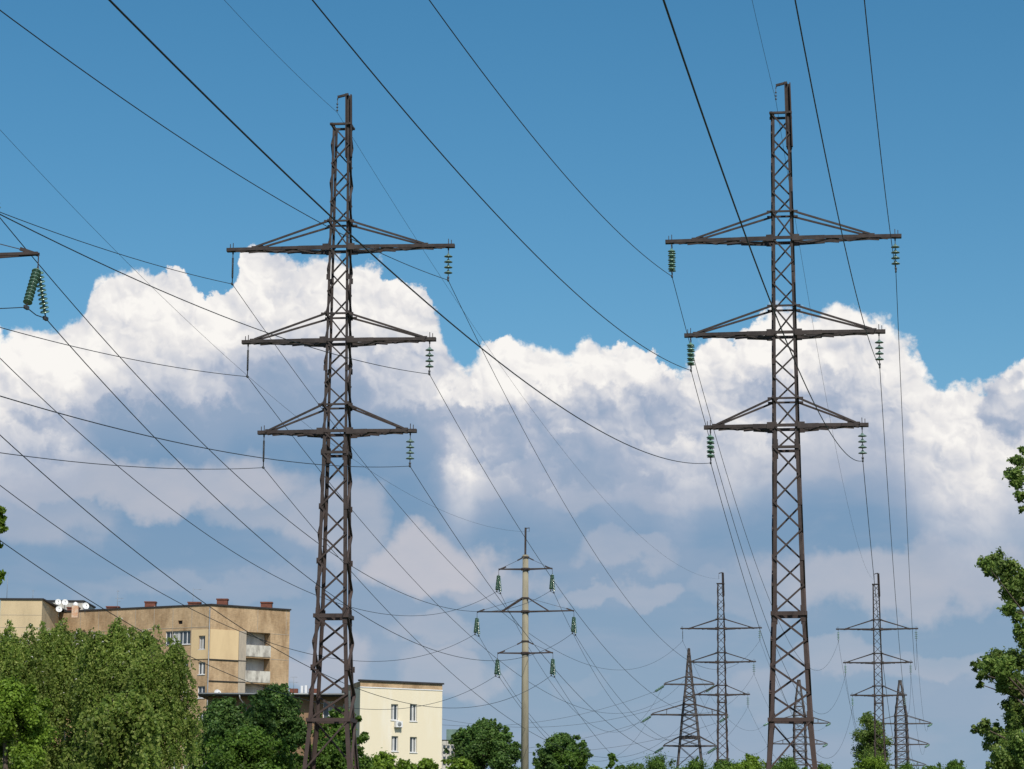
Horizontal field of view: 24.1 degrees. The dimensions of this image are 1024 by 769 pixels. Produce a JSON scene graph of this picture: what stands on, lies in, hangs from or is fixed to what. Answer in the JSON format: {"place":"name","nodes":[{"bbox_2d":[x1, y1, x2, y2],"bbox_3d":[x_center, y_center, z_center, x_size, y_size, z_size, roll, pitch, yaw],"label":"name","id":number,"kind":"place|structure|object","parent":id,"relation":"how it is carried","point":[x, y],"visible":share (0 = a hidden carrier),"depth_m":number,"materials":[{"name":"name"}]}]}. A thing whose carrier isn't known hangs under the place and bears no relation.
{"place":"outdoors","nodes":[
{"label":"outdoors","id":0,"kind":"place"},
{"bbox_2d":[55,598,290,768],"bbox_3d":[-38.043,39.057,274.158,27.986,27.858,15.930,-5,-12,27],"label":"apartment block","id":1,"kind":"structure","parent":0,"point":[224,648],"depth_m":267.62,"materials":[{"name":"concrete"}]},
{"bbox_2d":[56,606,61,616],"bbox_3d":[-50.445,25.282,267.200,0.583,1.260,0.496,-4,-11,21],"label":"satellite dish","id":2,"kind":"object","parent":1,"relation":"on","point":[58,609],"visible":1,"depth_m":267.29,"materials":[{"name":"grey metal"}]},
{"bbox_2d":[62,599,67,610],"bbox_3d":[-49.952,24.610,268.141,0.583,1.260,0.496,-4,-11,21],"label":"satellite dish","id":3,"kind":"object","parent":1,"relation":"on","point":[64,602],"visible":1,"depth_m":268.22,"materials":[{"name":"grey metal"}]},
{"bbox_2d":[71,602,78,617],"bbox_3d":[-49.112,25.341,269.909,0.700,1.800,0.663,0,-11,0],"label":"roof chimney","id":4,"kind":"object","parent":1,"relation":"on","point":[75,610],"visible":1,"depth_m":269.62,"materials":[{"name":"brick"}]},
{"bbox_2d":[82,603,88,608],"bbox_3d":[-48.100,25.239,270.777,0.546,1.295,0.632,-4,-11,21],"label":"satellite dish","id":5,"kind":"object","parent":1,"relation":"on","point":[85,605],"visible":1,"depth_m":270.87,"materials":[{"name":"grey metal"}]},
{"bbox_2d":[166,631,190,644],"bbox_3d":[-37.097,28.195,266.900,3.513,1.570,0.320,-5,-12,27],"label":"window","id":6,"kind":"structure","parent":1,"relation":"in","point":[185,636],"depth_m":266.90,"materials":[{"name":"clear glass"}]},
{"bbox_2d":[197,686,204,698],"bbox_3d":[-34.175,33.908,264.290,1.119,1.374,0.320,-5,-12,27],"label":"window","id":7,"kind":"structure","parent":1,"relation":"in","point":[201,689],"depth_m":264.44,"materials":[{"name":"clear glass"}]},
{"bbox_2d":[198,636,204,649],"bbox_3d":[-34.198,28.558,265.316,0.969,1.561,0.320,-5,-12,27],"label":"window","id":8,"kind":"structure","parent":1,"relation":"in","point":[202,638],"depth_m":265.47,"materials":[{"name":"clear glass"}]},
{"bbox_2d":[199,662,204,674],"bbox_3d":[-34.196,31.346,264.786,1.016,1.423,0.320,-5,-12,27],"label":"window","id":9,"kind":"structure","parent":1,"relation":"in","point":[201,665],"depth_m":264.89,"materials":[{"name":"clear glass"}]},
{"bbox_2d":[198,685,344,762],"bbox_3d":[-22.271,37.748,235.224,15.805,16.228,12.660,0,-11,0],"label":"brick building","id":10,"kind":"structure","parent":0,"point":[330,698],"depth_m":231.52,"materials":[{"name":"brown brick"}]},
{"bbox_2d":[323,701,334,717],"bbox_3d":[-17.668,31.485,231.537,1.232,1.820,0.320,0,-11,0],"label":"window","id":11,"kind":"structure","parent":10,"relation":"in","point":[325,713],"depth_m":231.66,"materials":[{"name":"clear glass"}]},
{"bbox_2d":[342,679,443,768],"bbox_3d":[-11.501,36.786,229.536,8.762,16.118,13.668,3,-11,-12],"label":"cream building","id":12,"kind":"structure","parent":0,"point":[416,738],"depth_m":225.63,"materials":[{"name":"beige paint"}]},
{"bbox_2d":[390,704,398,720],"bbox_3d":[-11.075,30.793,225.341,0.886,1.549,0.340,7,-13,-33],"label":"window","id":13,"kind":"structure","parent":12,"relation":"in","point":[393,706],"depth_m":225.47,"materials":[{"name":"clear glass"}]},
{"bbox_2d":[391,736,398,751],"bbox_3d":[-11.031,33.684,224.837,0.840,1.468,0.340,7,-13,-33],"label":"window","id":14,"kind":"structure","parent":12,"relation":"in","point":[394,738],"depth_m":224.97,"materials":[{"name":"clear glass"}]},
{"bbox_2d":[394,721,402,727],"bbox_3d":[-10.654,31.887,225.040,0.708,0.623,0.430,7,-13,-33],"label":"air conditioner","id":15,"kind":"object","parent":12,"relation":"attached to","point":[398,724],"visible":1,"depth_m":224.88,"materials":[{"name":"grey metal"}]},
{"bbox_2d":[409,737,415,752],"bbox_3d":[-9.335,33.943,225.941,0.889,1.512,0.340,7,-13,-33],"label":"window","id":16,"kind":"structure","parent":12,"relation":"in","point":[412,739],"depth_m":226.07,"materials":[{"name":"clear glass"}]},
{"bbox_2d":[409,704,417,721],"bbox_3d":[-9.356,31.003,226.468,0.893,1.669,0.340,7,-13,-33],"label":"window","id":17,"kind":"structure","parent":12,"relation":"in","point":[412,710],"depth_m":226.57,"materials":[{"name":"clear glass"}]},
{"bbox_2d":[442,729,458,768],"bbox_3d":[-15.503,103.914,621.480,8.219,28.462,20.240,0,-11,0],"label":"building","id":18,"kind":"structure","parent":0,"point":[449,733],"depth_m":613.39,"materials":[{"name":"concrete"}]},
{"bbox_2d":[443,745,453,764],"bbox_3d":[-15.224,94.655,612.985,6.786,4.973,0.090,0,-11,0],"label":"window","id":19,"kind":"structure","parent":18,"relation":"in","point":[444,746],"depth_m":613.33,"materials":[{"name":"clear glass"}]},
{"bbox_2d":[0,0,1023,768],"label":"sky","id":20,"kind":"structure","parent":0,"point":[604,87],"materials":[{"name":"blue"}]},
{"label":"ground","id":21,"kind":"structure","parent":0,"visible":0},
{"bbox_2d":[0,506,8,584],"bbox_3d":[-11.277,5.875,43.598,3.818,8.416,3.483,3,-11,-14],"label":"broadleaf tree","id":22,"kind":"object","parent":21,"relation":"on","point":[3,519],"visible":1,"depth_m":43.43,"materials":[{"name":"green plant"}]},
{"bbox_2d":[0,207,49,320],"bbox_3d":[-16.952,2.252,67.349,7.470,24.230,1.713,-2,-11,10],"label":"power pole","id":23,"kind":"object","parent":21,"relation":"on","point":[36,277],"visible":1,"depth_m":67.80,"materials":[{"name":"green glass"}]},
{"bbox_2d":[0,673,58,768],"bbox_3d":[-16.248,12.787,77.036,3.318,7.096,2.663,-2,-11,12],"label":"broadleaf tree","id":24,"kind":"object","parent":21,"relation":"on","point":[22,712],"visible":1,"depth_m":76.92,"materials":[{"name":"green plant"}]},
{"bbox_2d":[0,619,66,768],"bbox_3d":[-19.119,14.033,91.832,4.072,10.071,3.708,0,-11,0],"label":"birch tree","id":25,"kind":"object","parent":21,"relation":"on","point":[20,657],"visible":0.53,"depth_m":92.05,"materials":[{"name":"green plant"}]},
{"bbox_2d":[0,598,95,746],"bbox_3d":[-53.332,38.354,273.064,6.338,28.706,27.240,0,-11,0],"label":"apartment building","id":26,"kind":"structure","parent":21,"relation":"on","point":[21,613],"depth_m":261.97,"materials":[{"name":"beige concrete"}]},
{"bbox_2d":[31,617,89,768],"bbox_3d":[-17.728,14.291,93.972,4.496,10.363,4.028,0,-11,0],"label":"birch tree","id":27,"kind":"object","parent":21,"relation":"on","point":[60,645],"visible":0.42,"depth_m":93.80,"materials":[{"name":"green plant"}]},
{"bbox_2d":[51,616,165,768],"bbox_3d":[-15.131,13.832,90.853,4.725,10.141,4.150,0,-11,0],"label":"birch tree","id":28,"kind":"object","parent":21,"relation":"on","point":[109,657],"visible":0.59,"depth_m":90.86,"materials":[{"name":"green plant"}]},
{"bbox_2d":[57,689,173,768],"bbox_3d":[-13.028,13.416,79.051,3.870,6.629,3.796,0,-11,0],"label":"broadleaf tree","id":29,"kind":"object","parent":21,"relation":"on","point":[120,737],"visible":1,"depth_m":78.51,"materials":[{"name":"green plant"}]},
{"bbox_2d":[119,635,208,768],"bbox_3d":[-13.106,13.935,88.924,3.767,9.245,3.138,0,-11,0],"label":"birch tree","id":30,"kind":"object","parent":21,"relation":"on","point":[160,682],"visible":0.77,"depth_m":88.85,"materials":[{"name":"green plant"}]},
{"bbox_2d":[181,695,256,768],"bbox_3d":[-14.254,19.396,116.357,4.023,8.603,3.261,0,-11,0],"label":"broadleaf tree","id":31,"kind":"object","parent":21,"relation":"on","point":[221,716],"visible":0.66,"depth_m":116.39,"materials":[{"name":"green plant"}]},
{"bbox_2d":[192,723,303,768],"bbox_3d":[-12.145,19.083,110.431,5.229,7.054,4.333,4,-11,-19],"label":"broadleaf tree","id":32,"kind":"object","parent":21,"relation":"on","point":[246,747],"visible":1,"depth_m":109.94,"materials":[{"name":"green plant"}]},
{"bbox_2d":[242,682,313,759],"bbox_3d":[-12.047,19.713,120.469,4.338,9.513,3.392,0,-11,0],"label":"broadleaf tree","id":33,"kind":"object","parent":21,"relation":"on","point":[271,711],"visible":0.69,"depth_m":120.11,"materials":[{"name":"green plant"}]},
{"bbox_2d":[290,737,374,768],"bbox_3d":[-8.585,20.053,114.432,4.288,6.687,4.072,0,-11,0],"label":"broadleaf tree","id":34,"kind":"object","parent":21,"relation":"on","point":[330,756],"visible":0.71,"depth_m":113.95,"materials":[{"name":"green plant"}]},
{"bbox_2d":[311,707,369,768],"bbox_3d":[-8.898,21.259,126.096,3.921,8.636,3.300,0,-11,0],"label":"broadleaf tree","id":35,"kind":"object","parent":21,"relation":"on","point":[362,738],"visible":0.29,"depth_m":126.50,"materials":[{"name":"green plant"}]},
{"bbox_2d":[226,93,454,768],"bbox_3d":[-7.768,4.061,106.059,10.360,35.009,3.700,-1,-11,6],"label":"lattice pylon","id":36,"kind":"object","parent":21,"relation":"on","point":[321,616],"visible":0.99,"depth_m":106.58,"materials":[{"name":"metal"}]},
{"bbox_2d":[0,212,230,283],"bbox_3d":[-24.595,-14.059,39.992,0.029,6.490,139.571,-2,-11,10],"label":"power line","id":37,"kind":"object","parent":36,"relation":"attached to","point":[108,250],"visible":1,"depth_m":91.76,"materials":[{"name":"metal"}]},
{"bbox_2d":[0,327,246,376],"bbox_3d":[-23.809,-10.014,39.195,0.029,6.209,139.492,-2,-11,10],"label":"power line","id":38,"kind":"object","parent":36,"relation":"attached to","point":[117,356],"visible":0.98,"depth_m":89.72,"materials":[{"name":"metal"}]},
{"bbox_2d":[0,452,262,468],"bbox_3d":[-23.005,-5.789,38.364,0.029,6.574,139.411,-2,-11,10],"label":"power line","id":39,"kind":"object","parent":36,"relation":"attached to","point":[107,464],"visible":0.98,"depth_m":85.62,"materials":[{"name":"metal"}]},
{"bbox_2d":[0,396,407,466],"bbox_3d":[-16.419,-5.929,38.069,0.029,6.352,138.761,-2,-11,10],"label":"power line","id":40,"kind":"object","parent":36,"relation":"attached to","point":[173,441],"visible":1,"depth_m":71.70,"materials":[{"name":"metal"}]},
{"bbox_2d":[0,214,426,373],"bbox_3d":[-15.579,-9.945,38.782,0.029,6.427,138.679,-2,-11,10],"label":"power line","id":41,"kind":"object","parent":36,"relation":"attached to","point":[180,298],"visible":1,"depth_m":69.97,"materials":[{"name":"metal"}]},
{"bbox_2d":[0,10,446,279],"bbox_3d":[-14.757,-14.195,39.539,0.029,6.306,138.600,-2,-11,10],"label":"power line","id":42,"kind":"object","parent":36,"relation":"attached to","point":[188,142],"visible":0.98,"depth_m":68.61,"materials":[{"name":"metal"}]},
{"bbox_2d":[224,0,331,107],"bbox_3d":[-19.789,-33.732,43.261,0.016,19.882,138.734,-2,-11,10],"label":"power line","id":43,"kind":"object","parent":36,"relation":"attached to","point":[275,53],"visible":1,"depth_m":98.11,"materials":[{"name":"metal"}]},
{"bbox_2d":[234,287,673,669],"bbox_3d":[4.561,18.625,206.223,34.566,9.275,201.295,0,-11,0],"label":"power line","id":44,"kind":"object","parent":36,"relation":"attached to","point":[402,509],"visible":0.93,"depth_m":142.39,"materials":[{"name":"metal"}]},
{"bbox_2d":[248,378,688,713],"bbox_3d":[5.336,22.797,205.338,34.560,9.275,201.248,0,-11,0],"label":"power line","id":45,"kind":"object","parent":36,"relation":"attached to","point":[412,578],"visible":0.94,"depth_m":140.57,"materials":[{"name":"metal"}]},
{"bbox_2d":[264,469,693,757],"bbox_3d":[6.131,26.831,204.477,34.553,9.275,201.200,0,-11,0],"label":"power line","id":46,"kind":"object","parent":36,"relation":"attached to","point":[420,644],"visible":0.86,"depth_m":137.22,"materials":[{"name":"metal"}]},
{"bbox_2d":[338,114,713,578],"bbox_3d":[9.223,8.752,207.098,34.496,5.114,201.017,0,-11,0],"label":"power line","id":47,"kind":"object","parent":36,"relation":"hanging from","point":[484,342],"visible":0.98,"depth_m":142.77,"materials":[{"name":"metal"}]},
{"bbox_2d":[410,467,746,757],"bbox_3d":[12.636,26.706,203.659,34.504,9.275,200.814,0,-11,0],"label":"power line","id":48,"kind":"object","parent":36,"relation":"attached to","point":[529,638],"visible":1,"depth_m":135.26,"materials":[{"name":"metal"}]},
{"bbox_2d":[430,376,752,712],"bbox_3d":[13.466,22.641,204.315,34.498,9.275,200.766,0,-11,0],"label":"power line","id":49,"kind":"object","parent":36,"relation":"hanging from","point":[539,559],"visible":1,"depth_m":134.78,"materials":[{"name":"metal"}]},
{"bbox_2d":[449,282,758,669],"bbox_3d":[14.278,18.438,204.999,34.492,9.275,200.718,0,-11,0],"label":"power line","id":50,"kind":"object","parent":36,"relation":"attached to","point":[554,486],"visible":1,"depth_m":133.97,"materials":[{"name":"metal"}]},
{"bbox_2d":[370,747,410,768],"bbox_3d":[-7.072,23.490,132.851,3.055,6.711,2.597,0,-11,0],"label":"shrub","id":51,"kind":"object","parent":21,"relation":"on","point":[383,760],"visible":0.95,"depth_m":132.86,"materials":[{"name":"green plant"}]},
{"bbox_2d":[407,758,438,768],"bbox_3d":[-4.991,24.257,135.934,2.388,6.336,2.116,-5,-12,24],"label":"shrub","id":52,"kind":"object","parent":21,"relation":"on","point":[425,763],"visible":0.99,"depth_m":136.10,"materials":[{"name":"green plant"}]},
{"bbox_2d":[441,755,474,768],"bbox_3d":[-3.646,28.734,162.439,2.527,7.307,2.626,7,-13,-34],"label":"shrub","id":53,"kind":"object","parent":21,"relation":"on","point":[462,762],"visible":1,"depth_m":162.59,"materials":[{"name":"green plant"}]},
{"bbox_2d":[444,717,520,768],"bbox_3d":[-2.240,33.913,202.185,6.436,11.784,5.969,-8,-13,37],"label":"round tree","id":54,"kind":"object","parent":21,"relation":"on","point":[483,743],"visible":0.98,"depth_m":201.65,"materials":[{"name":"green plant"}]},
{"bbox_2d":[474,528,576,768],"bbox_3d":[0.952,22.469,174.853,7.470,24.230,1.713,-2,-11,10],"label":"power pole","id":55,"kind":"object","parent":21,"relation":"on","point":[525,611],"visible":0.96,"depth_m":175.39,"materials":[{"name":"concrete"}]},
{"bbox_2d":[0,485,474,661],"bbox_3d":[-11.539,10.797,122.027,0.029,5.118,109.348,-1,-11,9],"label":"power line","id":56,"kind":"object","parent":55,"relation":"hanging from","point":[188,607],"visible":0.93,"depth_m":103.36,"materials":[{"name":"metal"}]},
{"bbox_2d":[0,540,494,709],"bbox_3d":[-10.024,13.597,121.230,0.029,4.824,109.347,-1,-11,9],"label":"power line","id":57,"kind":"object","parent":55,"relation":"attached to","point":[203,662],"visible":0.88,"depth_m":102.19,"materials":[{"name":"metal"}]},
{"bbox_2d":[0,358,496,615],"bbox_3d":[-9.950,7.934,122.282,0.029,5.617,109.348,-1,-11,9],"label":"power line","id":58,"kind":"object","parent":55,"relation":"attached to","point":[187,520],"visible":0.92,"depth_m":98.64,"materials":[{"name":"metal"}]},
{"bbox_2d":[0,130,523,531],"bbox_3d":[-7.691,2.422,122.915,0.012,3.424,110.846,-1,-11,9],"label":"power line","id":59,"kind":"object","parent":55,"relation":"attached to","point":[194,327],"visible":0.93,"depth_m":91.74,"materials":[{"name":"metal"}]},
{"bbox_2d":[0,435,548,707],"bbox_3d":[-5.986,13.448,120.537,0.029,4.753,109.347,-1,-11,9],"label":"power line","id":60,"kind":"object","parent":55,"relation":"hanging from","point":[204,602],"visible":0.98,"depth_m":86.23,"materials":[{"name":"metal"}]},
{"bbox_2d":[0,218,549,611],"bbox_3d":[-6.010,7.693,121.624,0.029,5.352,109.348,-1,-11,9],"label":"power line","id":61,"kind":"object","parent":55,"relation":"attached to","point":[209,449],"visible":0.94,"depth_m":88.06,"materials":[{"name":"metal"}]},
{"bbox_2d":[48,321,570,660],"bbox_3d":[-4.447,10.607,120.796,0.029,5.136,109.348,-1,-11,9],"label":"power line","id":62,"kind":"object","parent":55,"relation":"attached to","point":[249,528],"visible":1,"depth_m":88.11,"materials":[{"name":"metal"}]},
{"bbox_2d":[481,640,650,760],"bbox_3d":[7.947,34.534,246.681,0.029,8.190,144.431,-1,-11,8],"label":"power line","id":63,"kind":"object","parent":55,"relation":"attached to","point":[531,716],"visible":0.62,"depth_m":206.05,"materials":[{"name":"metal"}]},
{"bbox_2d":[501,595,662,731],"bbox_3d":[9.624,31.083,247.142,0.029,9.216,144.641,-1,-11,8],"label":"power line","id":64,"kind":"object","parent":55,"relation":"attached to","point":[555,688],"visible":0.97,"depth_m":208.71,"materials":[{"name":"metal"}]},
{"bbox_2d":[555,596,712,739],"bbox_3d":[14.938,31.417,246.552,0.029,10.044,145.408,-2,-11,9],"label":"power line","id":65,"kind":"object","parent":55,"relation":"attached to","point":[604,689],"visible":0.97,"depth_m":206.10,"materials":[{"name":"metal"}]},
{"bbox_2d":[555,678,715,767],"bbox_3d":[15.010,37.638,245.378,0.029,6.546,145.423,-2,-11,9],"label":"power line","id":66,"kind":"object","parent":55,"relation":"attached to","point":[592,732],"visible":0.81,"depth_m":191.79,"materials":[{"name":"metal"}]},
{"bbox_2d":[576,636,723,743],"bbox_3d":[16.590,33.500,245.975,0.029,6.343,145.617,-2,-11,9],"label":"power line","id":67,"kind":"object","parent":55,"relation":"attached to","point":[625,705],"visible":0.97,"depth_m":204.56,"materials":[{"name":"metal"}]},
{"bbox_2d":[532,732,593,768],"bbox_3d":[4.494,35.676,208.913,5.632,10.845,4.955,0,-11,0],"label":"round tree","id":68,"kind":"object","parent":21,"relation":"on","point":[545,759],"visible":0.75,"depth_m":208.84,"materials":[{"name":"green plant"}]},
{"bbox_2d":[551,748,588,768],"bbox_3d":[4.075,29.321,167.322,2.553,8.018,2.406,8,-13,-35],"label":"shrub","id":69,"kind":"object","parent":21,"relation":"on","point":[575,759],"visible":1,"depth_m":167.70,"materials":[{"name":"green plant"}]},
{"bbox_2d":[588,764,601,768],"bbox_3d":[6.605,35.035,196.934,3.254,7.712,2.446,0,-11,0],"label":"shrub","id":70,"kind":"object","parent":21,"relation":"on","point":[594,767],"visible":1,"depth_m":197.39,"materials":[{"name":"green plant"}]},
{"bbox_2d":[605,753,618,768],"bbox_3d":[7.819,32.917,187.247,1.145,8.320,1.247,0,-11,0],"label":"young tree","id":71,"kind":"object","parent":21,"relation":"on","point":[612,759],"visible":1,"depth_m":187.62,"materials":[{"name":"green plant"}]},
{"bbox_2d":[619,763,643,768],"bbox_3d":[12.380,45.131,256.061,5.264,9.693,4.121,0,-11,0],"label":"shrub","id":72,"kind":"object","parent":21,"relation":"on","point":[633,766],"visible":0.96,"depth_m":256.48,"materials":[{"name":"green plant"}]},
{"bbox_2d":[636,750,681,768],"bbox_3d":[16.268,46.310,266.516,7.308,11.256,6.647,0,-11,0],"label":"shrub","id":73,"kind":"object","parent":21,"relation":"on","point":[657,762],"visible":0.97,"depth_m":266.69,"materials":[{"name":"green plant"}]},
{"bbox_2d":[640,648,727,768],"bbox_3d":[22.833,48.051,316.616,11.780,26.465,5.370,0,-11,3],"label":"anchor tower","id":74,"kind":"structure","parent":21,"relation":"on","point":[695,715],"depth_m":317.05,"materials":[{"name":"grey metal"}]},
{"bbox_2d":[450,693,649,725],"bbox_3d":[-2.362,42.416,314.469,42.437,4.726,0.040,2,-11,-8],"label":"power line","id":75,"kind":"object","parent":74,"relation":"attached to","point":[564,717],"visible":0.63,"depth_m":315.69,"materials":[{"name":"metal"}]},
{"bbox_2d":[444,695,695,726],"bbox_3d":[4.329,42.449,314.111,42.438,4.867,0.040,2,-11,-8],"label":"power line","id":76,"kind":"object","parent":74,"relation":"attached to","point":[593,722],"visible":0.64,"depth_m":315.09,"materials":[{"name":"metal"}]},
{"bbox_2d":[446,724,711,752],"bbox_3d":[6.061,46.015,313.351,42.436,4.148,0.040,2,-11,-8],"label":"power line","id":77,"kind":"object","parent":74,"relation":"attached to","point":[611,747],"visible":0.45,"depth_m":314.50,"materials":[{"name":"metal"}]},
{"bbox_2d":[681,756,711,768],"bbox_3d":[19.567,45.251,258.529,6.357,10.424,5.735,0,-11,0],"label":"shrub","id":78,"kind":"object","parent":21,"relation":"on","point":[693,764],"visible":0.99,"depth_m":258.67,"materials":[{"name":"green plant"}]},
{"bbox_2d":[680,572,761,761],"bbox_3d":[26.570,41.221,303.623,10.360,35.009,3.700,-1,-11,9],"label":"lattice pylon","id":79,"kind":"object","parent":21,"relation":"on","point":[717,662],"visible":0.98,"depth_m":304.55,"materials":[{"name":"metal"}]},
{"bbox_2d":[711,758,737,768],"bbox_3d":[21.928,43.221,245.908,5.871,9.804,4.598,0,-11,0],"label":"shrub","id":80,"kind":"object","parent":21,"relation":"on","point":[721,764],"visible":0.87,"depth_m":246.40,"materials":[{"name":"green plant"}]},
{"bbox_2d":[729,753,766,768],"bbox_3d":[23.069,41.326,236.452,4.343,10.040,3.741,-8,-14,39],"label":"shrub","id":81,"kind":"object","parent":21,"relation":"on","point":[750,762],"visible":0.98,"depth_m":236.62,"materials":[{"name":"green plant"}]},
{"bbox_2d":[665,81,901,768],"bbox_3d":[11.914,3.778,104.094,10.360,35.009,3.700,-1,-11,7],"label":"lattice pylon","id":82,"kind":"object","parent":21,"relation":"on","point":[769,240],"visible":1,"depth_m":104.66,"materials":[{"name":"metal"}]},
{"bbox_2d":[108,0,707,463],"bbox_3d":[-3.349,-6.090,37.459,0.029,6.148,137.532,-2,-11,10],"label":"power line","id":83,"kind":"object","parent":82,"relation":"attached to","point":[324,210],"visible":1,"depth_m":38.47,"materials":[{"name":"metal"}]},
{"bbox_2d":[312,0,690,370],"bbox_3d":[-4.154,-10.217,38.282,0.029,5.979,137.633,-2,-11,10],"label":"power line","id":84,"kind":"object","parent":82,"relation":"attached to","point":[464,179],"visible":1,"depth_m":53.96,"materials":[{"name":"metal"}]},
{"bbox_2d":[429,0,670,275],"bbox_3d":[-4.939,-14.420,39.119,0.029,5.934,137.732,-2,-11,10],"label":"power line","id":85,"kind":"object","parent":82,"relation":"attached to","point":[530,133],"visible":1,"depth_m":68.42,"materials":[{"name":"metal"}]},
{"bbox_2d":[672,278,837,670],"bbox_3d":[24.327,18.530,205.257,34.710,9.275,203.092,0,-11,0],"label":"power line","id":86,"kind":"object","parent":82,"relation":"attached to","point":[724,466],"visible":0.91,"depth_m":131.32,"materials":[{"name":"metal"}]},
{"bbox_2d":[662,0,857,460],"bbox_3d":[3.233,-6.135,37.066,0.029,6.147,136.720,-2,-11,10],"label":"power line","id":87,"kind":"object","parent":82,"relation":"attached to","point":[680,50],"visible":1,"depth_m":37.03,"materials":[{"name":"metal"}]},
{"bbox_2d":[752,1,775,99],"bbox_3d":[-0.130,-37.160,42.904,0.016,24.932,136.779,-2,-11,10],"label":"power line","id":88,"kind":"object","parent":82,"relation":"attached to","point":[763,50],"visible":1,"depth_m":99.41,"materials":[{"name":"metal"}]},
{"bbox_2d":[691,372,844,713],"bbox_3d":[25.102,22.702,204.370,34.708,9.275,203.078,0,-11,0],"label":"power line","id":89,"kind":"object","parent":82,"relation":"attached to","point":[739,540],"visible":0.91,"depth_m":130.18,"materials":[{"name":"metal"}]},
{"bbox_2d":[711,464,852,757],"bbox_3d":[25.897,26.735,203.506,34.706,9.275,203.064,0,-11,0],"label":"power line","id":90,"kind":"object","parent":82,"relation":"hanging from","point":[750,599],"visible":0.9,"depth_m":124.00,"materials":[{"name":"metal"}]},
{"bbox_2d":[776,103,870,576],"bbox_3d":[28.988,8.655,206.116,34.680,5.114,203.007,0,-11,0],"label":"power line","id":91,"kind":"object","parent":82,"relation":"attached to","point":[813,327],"visible":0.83,"depth_m":139.23,"materials":[{"name":"metal"}]},
{"bbox_2d":[794,0,879,366],"bbox_3d":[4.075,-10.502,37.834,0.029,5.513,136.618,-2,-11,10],"label":"power line","id":92,"kind":"object","parent":82,"relation":"attached to","point":[827,162],"visible":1,"depth_m":53.74,"materials":[{"name":"metal"}]},
{"bbox_2d":[864,0,895,270],"bbox_3d":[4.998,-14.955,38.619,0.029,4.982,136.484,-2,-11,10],"label":"power line","id":93,"kind":"object","parent":82,"relation":"attached to","point":[877,124],"visible":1,"depth_m":69.84,"materials":[{"name":"metal"}]},
{"bbox_2d":[896,278,915,669],"bbox_3d":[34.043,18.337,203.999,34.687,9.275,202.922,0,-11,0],"label":"power line","id":94,"kind":"object","parent":82,"relation":"attached to","point":[903,451],"visible":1,"depth_m":127.85,"materials":[{"name":"metal"}]},
{"bbox_2d":[766,753,807,768],"bbox_3d":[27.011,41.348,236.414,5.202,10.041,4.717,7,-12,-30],"label":"shrub","id":95,"kind":"object","parent":21,"relation":"on","point":[787,763],"visible":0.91,"depth_m":236.44,"materials":[{"name":"green plant"}]},
{"bbox_2d":[763,680,830,767],"bbox_3d":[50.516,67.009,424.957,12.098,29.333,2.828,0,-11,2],"label":"anchor tower","id":96,"kind":"structure","parent":21,"relation":"on","point":[804,744],"depth_m":425.59,"materials":[{"name":"grey metal"}]},
{"bbox_2d":[810,761,832,768],"bbox_3d":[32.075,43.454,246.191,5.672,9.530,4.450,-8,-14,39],"label":"shrub","id":97,"kind":"object","parent":21,"relation":"on","point":[822,766],"visible":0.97,"depth_m":246.31,"materials":[{"name":"green plant"}]},
{"bbox_2d":[850,754,891,768],"bbox_3d":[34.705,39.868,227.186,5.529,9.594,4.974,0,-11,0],"label":"shrub","id":98,"kind":"object","parent":21,"relation":"on","point":[878,762],"visible":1,"depth_m":226.91,"materials":[{"name":"green plant"}]},
{"bbox_2d":[849,711,893,768],"bbox_3d":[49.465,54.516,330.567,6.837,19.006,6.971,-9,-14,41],"label":"poplar tree","id":99,"kind":"object","parent":21,"relation":"on","point":[865,738],"visible":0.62,"depth_m":331.08,"materials":[{"name":"green plant"}]},
{"bbox_2d":[836,573,917,761],"bbox_3d":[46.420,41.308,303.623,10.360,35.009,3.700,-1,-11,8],"label":"lattice pylon","id":100,"kind":"object","parent":21,"relation":"on","point":[874,662],"visible":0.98,"depth_m":304.51,"materials":[{"name":"metal"}]},
{"bbox_2d":[863,464,904,754],"bbox_3d":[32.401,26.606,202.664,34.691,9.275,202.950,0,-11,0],"label":"power line","id":101,"kind":"object","parent":100,"relation":"hanging from","point":[876,603],"visible":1,"depth_m":126.42,"materials":[{"name":"metal"}]},
{"bbox_2d":[880,373,910,713],"bbox_3d":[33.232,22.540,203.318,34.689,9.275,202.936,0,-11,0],"label":"power line","id":102,"kind":"object","parent":100,"relation":"hanging from","point":[891,539],"visible":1,"depth_m":128.29,"materials":[{"name":"metal"}]},
{"bbox_2d":[865,680,932,768],"bbox_3d":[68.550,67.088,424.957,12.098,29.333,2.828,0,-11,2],"label":"anchor tower","id":103,"kind":"structure","parent":21,"relation":"on","point":[907,744],"depth_m":425.50,"materials":[{"name":"grey metal"}]},
{"bbox_2d":[897,759,926,768],"bbox_3d":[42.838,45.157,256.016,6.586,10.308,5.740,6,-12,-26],"label":"shrub","id":104,"kind":"object","parent":21,"relation":"on","point":[905,766],"visible":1,"depth_m":256.65,"materials":[{"name":"green plant"}]},
{"bbox_2d":[922,764,941,768],"bbox_3d":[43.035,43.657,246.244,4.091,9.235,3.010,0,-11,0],"label":"shrub","id":105,"kind":"object","parent":21,"relation":"on","point":[933,767],"visible":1,"depth_m":246.73,"materials":[{"name":"green plant"}]},
{"bbox_2d":[936,759,966,768],"bbox_3d":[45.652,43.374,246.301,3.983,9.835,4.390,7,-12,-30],"label":"shrub","id":106,"kind":"object","parent":21,"relation":"on","point":[954,764],"visible":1,"depth_m":246.48,"materials":[{"name":"green plant"}]},
{"bbox_2d":[969,446,1023,768],"bbox_3d":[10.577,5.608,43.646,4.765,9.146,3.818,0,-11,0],"label":"poplar tree","id":107,"kind":"object","parent":21,"relation":"on","point":[1006,749],"visible":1,"depth_m":43.69,"materials":[{"name":"green plant"}]}
]}

